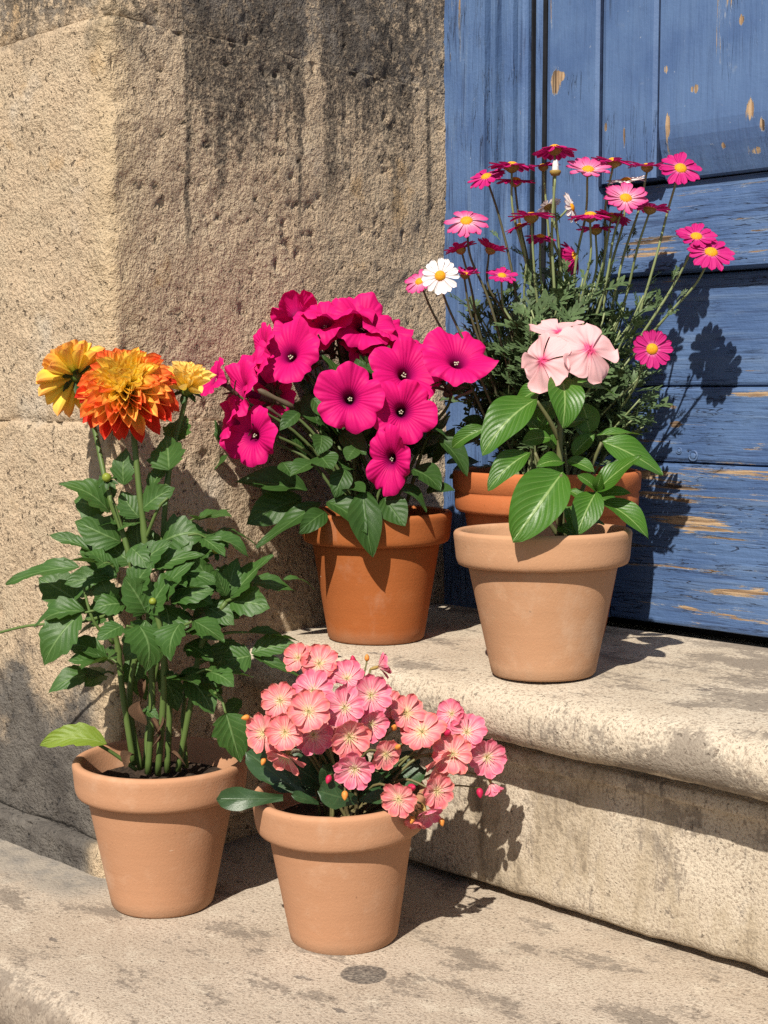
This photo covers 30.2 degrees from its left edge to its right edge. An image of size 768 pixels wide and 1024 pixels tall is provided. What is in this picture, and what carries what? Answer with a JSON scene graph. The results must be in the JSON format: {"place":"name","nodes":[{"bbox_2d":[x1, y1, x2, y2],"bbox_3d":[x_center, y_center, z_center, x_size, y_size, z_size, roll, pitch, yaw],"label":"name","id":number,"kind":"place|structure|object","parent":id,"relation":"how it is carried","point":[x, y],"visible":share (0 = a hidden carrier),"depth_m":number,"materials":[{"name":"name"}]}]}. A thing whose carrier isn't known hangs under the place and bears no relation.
{"place":"outdoors","nodes":[
{"label":"outdoors","id":0,"kind":"place"},
{"label":"street","id":1,"kind":"structure","parent":0,"visible":0},
{"bbox_2d":[0,0,446,877],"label":"stone wall","id":2,"kind":"structure","parent":1,"relation":"on","point":[206,184],"depth_m":1.52,"materials":[{"name":"beige stone"}]},
{"bbox_2d":[0,833,767,1023],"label":"landing","id":3,"kind":"object","parent":1,"relation":"on","point":[76,947],"visible":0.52,"depth_m":1.24,"materials":[{"name":"stone"}]},
{"bbox_2d":[72,737,247,918],"bbox_3d":[-0.216,0.309,1.386,0.169,0.144,0.169,-2,5,-21],"label":"flower pot","id":4,"kind":"object","parent":3,"relation":"on","point":[160,840],"visible":0.93,"depth_m":1.33,"materials":[{"name":"ceramic"}]},
{"bbox_2d":[0,339,313,776],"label":"dahlia plant","id":5,"kind":"object","parent":4,"relation":"on","point":[119,393],"visible":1,"depth_m":1.35,"materials":[{"name":"green plant"}]},
{"bbox_2d":[253,781,425,955],"bbox_3d":[-0.038,0.320,1.298,0.159,0.138,0.159,4,9,38],"label":"flower pot","id":6,"kind":"object","parent":3,"relation":"on","point":[341,879],"visible":0.63,"depth_m":1.25,"materials":[{"name":"ceramic"}]},
{"bbox_2d":[216,642,507,828],"bbox_3d":[-0.017,0.206,1.266,0.259,0.174,0.134,0,5,0],"label":"lewisia plant","id":7,"kind":"object","parent":6,"relation":"in","point":[321,725],"visible":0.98,"depth_m":1.25,"materials":[{"name":"pink plant"}]},
{"bbox_2d":[239,604,767,971],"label":"step","id":8,"kind":"object","parent":3,"relation":"on","point":[631,779],"visible":0.54,"depth_m":1.30,"materials":[{"name":"stone"}]},
{"bbox_2d":[302,505,451,644],"bbox_3d":[-0.009,0.069,1.561,0.166,0.141,0.166,-2,5,-25],"label":"flower pot","id":9,"kind":"object","parent":8,"relation":"on","point":[382,596],"visible":0.79,"depth_m":1.51,"materials":[{"name":"ceramic"}]},
{"bbox_2d":[200,290,498,556],"bbox_3d":[-0.036,-0.101,1.540,0.316,0.281,0.209,0,5,0],"label":"petunia plant","id":10,"kind":"object","parent":9,"relation":"in","point":[381,383],"visible":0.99,"depth_m":1.49,"materials":[{"name":"pink plant"}]},
{"bbox_2d":[443,0,547,607],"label":"door frame","id":11,"kind":"object","parent":8,"relation":"on","point":[496,73],"visible":0.34,"depth_m":1.73,"materials":[{"name":"blue paint"}]},
{"bbox_2d":[546,0,767,642],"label":"wooden door","id":12,"kind":"structure","parent":11,"relation":"attached to","point":[645,81],"depth_m":1.57,"materials":[{"name":"blue paint"}]},
{"bbox_2d":[453,522,632,681],"bbox_3d":[0.152,0.086,1.365,0.170,0.140,0.170,-5,5,-44],"label":"flower pot","id":13,"kind":"object","parent":8,"relation":"on","point":[543,598],"visible":0.97,"depth_m":1.31,"materials":[{"name":"ceramic"}]},
{"bbox_2d":[452,319,662,542],"bbox_3d":[0.165,-0.075,1.319,0.198,0.212,0.144,0,5,0],"label":"periwinkle plant","id":14,"kind":"object","parent":13,"relation":"on","point":[540,498],"visible":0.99,"depth_m":1.32,"materials":[{"name":"green plant"}]},
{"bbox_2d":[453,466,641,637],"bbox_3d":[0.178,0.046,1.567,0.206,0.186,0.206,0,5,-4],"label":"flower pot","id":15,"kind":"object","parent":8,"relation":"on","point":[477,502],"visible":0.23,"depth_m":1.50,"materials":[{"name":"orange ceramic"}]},
{"bbox_2d":[404,144,734,474],"bbox_3d":[0.189,-0.193,1.504,0.336,0.376,0.189,0,5,0],"label":"daisy plant","id":16,"kind":"object","parent":15,"relation":"on","point":[560,299],"visible":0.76,"depth_m":1.48,"materials":[{"name":"green plant"}]}
]}

